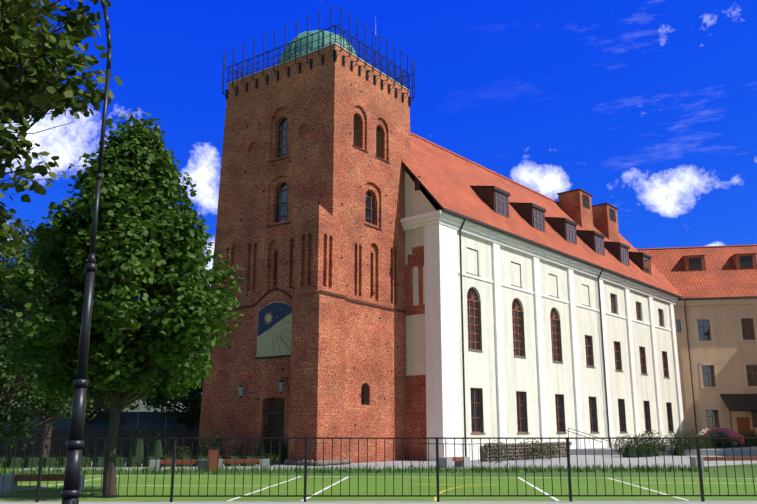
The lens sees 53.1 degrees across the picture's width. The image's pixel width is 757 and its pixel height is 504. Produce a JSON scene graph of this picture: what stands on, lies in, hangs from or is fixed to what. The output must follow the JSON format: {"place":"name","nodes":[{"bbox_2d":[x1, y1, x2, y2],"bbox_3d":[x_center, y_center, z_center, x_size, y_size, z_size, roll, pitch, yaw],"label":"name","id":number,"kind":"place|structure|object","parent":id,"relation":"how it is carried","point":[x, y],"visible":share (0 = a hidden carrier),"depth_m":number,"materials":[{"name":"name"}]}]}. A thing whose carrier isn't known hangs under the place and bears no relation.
{"place":"outdoors","nodes":[
{"label":"outdoors","id":0,"kind":"place"},
{"bbox_2d":[0,213,113,458],"bbox_3d":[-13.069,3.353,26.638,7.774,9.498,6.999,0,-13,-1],"label":"tree","id":1,"kind":"object","parent":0,"point":[34,393],"depth_m":25.85,"materials":[{"name":"green plant"}]},
{"bbox_2d":[0,0,121,275],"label":"maple tree","id":2,"kind":"object","parent":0,"point":[26,50],"depth_m":12.40,"materials":[{"name":"green plant"}]},
{"bbox_2d":[61,0,111,503],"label":"street lamp","id":3,"kind":"object","parent":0,"point":[70,492],"visible":1,"depth_m":8.36,"materials":[{"name":"grey metal"}]},
{"bbox_2d":[34,388,150,447],"bbox_3d":[-20.245,8.361,54.379,9.505,12.459,9.813,0,-13,-1],"label":"tree","id":4,"kind":"object","parent":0,"point":[103,417],"depth_m":53.54,"materials":[{"name":"green plant"}]},
{"bbox_2d":[2,346,203,411],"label":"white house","id":5,"kind":"structure","parent":0,"point":[142,409],"depth_m":76.05,"materials":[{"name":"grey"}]},
{"bbox_2d":[2,109,243,497],"bbox_3d":[-6.780,1.237,20.565,6.444,10.820,6.318,0,-13,-1],"label":"linden tree","id":6,"kind":"object","parent":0,"point":[127,156],"depth_m":19.67,"materials":[{"name":"green plant"}]},
{"bbox_2d":[143,331,204,449],"bbox_3d":[-12.431,8.822,51.855,9.147,10.415,9.682,0,-13,-1],"label":"tree","id":7,"kind":"object","parent":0,"point":[166,405],"depth_m":50.38,"materials":[{"name":"green plant"}]},
{"bbox_2d":[0,455,756,477],"bbox_3d":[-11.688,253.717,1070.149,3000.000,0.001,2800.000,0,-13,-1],"label":"ground grass","id":8,"kind":"structure","parent":0,"point":[730,471],"depth_m":29.75,"materials":[{"name":"green plant"}]},
{"bbox_2d":[0,430,198,457],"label":"wooden fence","id":9,"kind":"object","parent":8,"relation":"on","point":[87,434],"visible":0.33,"depth_m":48.10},
{"bbox_2d":[0,412,199,454],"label":"blue hoarding","id":10,"kind":"object","parent":8,"relation":"on","point":[132,420],"visible":0.12,"depth_m":54.30,"materials":[{"name":"blue"}]},
{"bbox_2d":[149,460,207,470],"bbox_3d":[-8.449,9.071,32.177,2.400,0.460,0.589,2,-13,-6],"label":"bench","id":11,"kind":"object","parent":8,"relation":"on","point":[204,464],"visible":0.81,"depth_m":31.97,"materials":[{"name":"wood"}]},
{"bbox_2d":[207,447,219,471],"bbox_3d":[-6.943,8.717,31.851,0.500,1.000,0.500,2,-13,-10],"label":"bin","id":12,"kind":"object","parent":8,"relation":"on","point":[213,457],"visible":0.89,"depth_m":31.66,"materials":[{"name":"brown wood"}]},
{"bbox_2d":[218,459,268,470],"bbox_3d":[-5.956,9.238,32.885,2.400,0.460,0.589,2,-13,-6],"label":"bench","id":13,"kind":"object","parent":8,"relation":"on","point":[265,462],"visible":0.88,"depth_m":32.72,"materials":[{"name":"wood"}]},
{"bbox_2d":[0,462,714,474],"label":"rough grass leaves","id":14,"kind":"object","parent":8,"relation":"on","point":[417,469],"visible":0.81,"depth_m":31.39,"materials":[{"name":"green plant"}]},
{"bbox_2d":[0,475,756,500],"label":"lawn","id":15,"kind":"structure","parent":8,"relation":"on","point":[375,485],"depth_m":22.52,"materials":[{"name":"green plant"}]},
{"bbox_2d":[0,474,84,492],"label":"bench","id":16,"kind":"object","parent":15,"relation":"on","point":[16,479],"visible":0.56,"depth_m":21.20,"materials":[{"name":"wood"}]},
{"bbox_2d":[0,500,756,503],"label":"concrete kerb","id":17,"kind":"object","parent":8,"relation":"on","point":[397,502],"visible":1,"depth_m":13.12,"materials":[{"name":"concrete"}]},
{"bbox_2d":[0,437,756,501],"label":"railing fence","id":18,"kind":"object","parent":17,"relation":"on","point":[171,495],"visible":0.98,"depth_m":13.35,"materials":[{"name":"black metal"}]},
{"bbox_2d":[674,304,756,435],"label":"building wall","id":19,"kind":"structure","parent":8,"relation":"on","point":[728,352],"depth_m":73.70,"materials":[{"name":"paint"}]},
{"bbox_2d":[636,244,756,298],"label":"roof","id":20,"kind":"structure","parent":19,"relation":"on","point":[721,276],"depth_m":78.19,"materials":[{"name":"tile"}]},
{"bbox_2d":[680,250,756,271],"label":"dormer windows","id":21,"kind":"structure","parent":20,"relation":"attached to","point":[740,259],"depth_m":78.78,"materials":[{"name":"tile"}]},
{"bbox_2d":[673,299,756,429],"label":"trim","id":22,"kind":"structure","parent":19,"relation":"attached to","point":[707,369],"depth_m":73.81,"materials":[{"name":"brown wood"}]},
{"bbox_2d":[677,297,756,433],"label":"gutter and downspout","id":23,"kind":"object","parent":19,"relation":"attached to","point":[688,339],"visible":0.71,"depth_m":74.16,"materials":[{"name":"brown"}]},
{"bbox_2d":[720,394,756,439],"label":"entrance porch","id":24,"kind":"object","parent":19,"relation":"attached to","point":[740,402],"visible":0.6,"depth_m":71.71,"materials":[{"name":"brown wood"}]},
{"bbox_2d":[689,457,756,466],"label":"bench","id":25,"kind":"object","parent":8,"relation":"on","point":[694,461],"visible":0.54,"depth_m":35.66,"materials":[{"name":"wood"}]},
{"bbox_2d":[0,0,756,393],"label":"sky","id":26,"kind":"structure","parent":0,"point":[646,108],"materials":[{"name":"blue"}]},
{"bbox_2d":[7,455,756,470],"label":"granite paving","id":27,"kind":"structure","parent":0,"point":[624,461],"depth_m":39.55,"materials":[{"name":"grey stone"}]},
{"bbox_2d":[198,44,410,462],"bbox_3d":[-4.117,1.070,47.153,10.000,23.900,8.300,-9,-16,35],"label":"tower shaft","id":28,"kind":"object","parent":27,"relation":"on","point":[335,174],"visible":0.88,"depth_m":44.04,"materials":[{"name":"brown brick"}]},
{"bbox_2d":[238,377,287,397],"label":"wall lanterns","id":29,"kind":"object","parent":28,"relation":"attached to","point":[280,386],"visible":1,"depth_m":40.95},
{"bbox_2d":[255,302,291,358],"bbox_3d":[-5.960,4.280,42.131,2.780,3.150,0.589,-9,-16,35],"label":"sundial","id":30,"kind":"object","parent":28,"relation":"attached to","point":[274,333],"visible":0.98,"depth_m":42.32,"materials":[{"name":"paint"}]},
{"bbox_2d":[220,62,405,427],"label":"tower bands","id":31,"kind":"object","parent":28,"relation":"attached to","point":[322,291],"visible":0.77,"depth_m":43.59,"materials":[{"name":"brown brick"}]},
{"bbox_2d":[289,204,345,460],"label":"buttress","id":32,"kind":"structure","parent":28,"relation":"attached to","point":[317,393],"depth_m":39.17,"materials":[{"name":"red brick"}]},
{"bbox_2d":[279,30,356,62],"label":"dome","id":33,"kind":"structure","parent":28,"relation":"on","point":[303,35],"depth_m":47.71,"materials":[{"name":"green metal"}]},
{"bbox_2d":[222,6,414,105],"bbox_3d":[-3.847,-12.419,49.748,9.860,5.650,8.644,-9,-16,35],"label":"tower railing","id":34,"kind":"object","parent":28,"relation":"on","point":[334,54],"visible":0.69,"depth_m":46.43,"materials":[{"name":"black metal"}]},
{"bbox_2d":[263,115,381,461],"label":"tower windows","id":35,"kind":"structure","parent":28,"relation":"in","point":[276,418],"depth_m":44.39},
{"bbox_2d":[284,459,351,465],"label":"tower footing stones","id":36,"kind":"object","parent":27,"relation":"on","point":[317,462],"visible":0.83,"depth_m":37.45,"materials":[{"name":"grey stone"}]},
{"bbox_2d":[0,439,754,467],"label":"shrubs","id":37,"kind":"object","parent":27,"relation":"on","point":[135,452],"visible":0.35,"depth_m":36.60,"materials":[{"name":"green plant"}]},
{"bbox_2d":[1,422,756,465],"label":"shrub leaves","id":38,"kind":"object","parent":27,"relation":"on","point":[649,442],"visible":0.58,"depth_m":48.00,"materials":[{"name":"green plant"}]},
{"bbox_2d":[439,457,469,467],"bbox_3d":[3.508,9.834,35.416,1.600,0.460,0.589,11,-17,-39],"label":"bench","id":39,"kind":"object","parent":27,"relation":"on","point":[442,461],"visible":0.83,"depth_m":35.22,"materials":[{"name":"stone"}]},
{"bbox_2d":[423,428,611,463],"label":"wing handrails","id":40,"kind":"object","parent":27,"relation":"on","point":[496,444],"visible":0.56,"depth_m":40.41,"materials":[{"name":"black metal"}]},
{"bbox_2d":[480,441,571,461],"bbox_3d":[9.166,12.017,45.779,0.505,1.083,10.368,-11,-17,39],"label":"hedge","id":41,"kind":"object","parent":27,"relation":"on","point":[561,445],"visible":0.65,"depth_m":44.75,"materials":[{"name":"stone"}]},
{"bbox_2d":[457,231,684,442],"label":"wall","id":42,"kind":"structure","parent":27,"relation":"on","point":[520,373],"depth_m":54.63,"materials":[{"name":"white paint"}]},
{"bbox_2d":[405,171,435,460],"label":"wing gable","id":43,"kind":"structure","parent":42,"relation":"attached to","point":[416,404],"depth_m":45.25,"materials":[{"name":"beige paint"}]},
{"bbox_2d":[413,266,424,305],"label":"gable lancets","id":44,"kind":"object","parent":43,"relation":"in","point":[415,288],"visible":0.68,"depth_m":45.71,"materials":[{"name":"white paint"}]},
{"bbox_2d":[402,132,681,297],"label":"wing roof","id":45,"kind":"structure","parent":42,"relation":"on","point":[447,179],"depth_m":56.78,"materials":[{"name":"orange tile"}]},
{"bbox_2d":[471,186,651,274],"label":"dormer windows","id":46,"kind":"structure","parent":45,"relation":"on","point":[495,199],"depth_m":61.20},
{"bbox_2d":[557,188,618,241],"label":"wing chimneys","id":47,"kind":"object","parent":45,"relation":"on","point":[579,208],"visible":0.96,"depth_m":72.25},
{"bbox_2d":[400,210,684,460],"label":"wing trim","id":48,"kind":"structure","parent":42,"relation":"attached to","point":[443,376],"depth_m":47.98,"materials":[{"name":"white paint"}]},
{"bbox_2d":[442,209,680,456],"bbox_3d":[16.604,7.995,58.278,0.550,14.520,39.900,-11,-17,39],"label":"wing gutter","id":49,"kind":"object","parent":42,"relation":"attached to","point":[512,235],"visible":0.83,"depth_m":50.55,"materials":[{"name":"grey metal"}]},
{"bbox_2d":[466,247,674,433],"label":"wing windows","id":50,"kind":"structure","parent":42,"relation":"in","point":[473,326],"depth_m":53.17,"materials":[{"name":"black glass"}]},
{"bbox_2d":[467,302,673,432],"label":"wing reveals","id":51,"kind":"object","parent":42,"relation":"in","point":[523,337],"visible":0.46,"depth_m":55.27,"materials":[{"name":"white paint"}]},
{"bbox_2d":[570,446,756,455],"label":"parking paving","id":52,"kind":"structure","parent":0,"point":[703,452],"depth_m":52.41,"materials":[{"name":"stone"}]},
{"bbox_2d":[687,428,744,447],"bbox_3d":[26.195,14.522,59.292,4.060,1.462,1.780,-1,-13,5],"label":"red car","id":53,"kind":"object","parent":52,"relation":"on","point":[732,433],"visible":0.31,"depth_m":58.50,"materials":[{"name":"red metal"}]}
]}

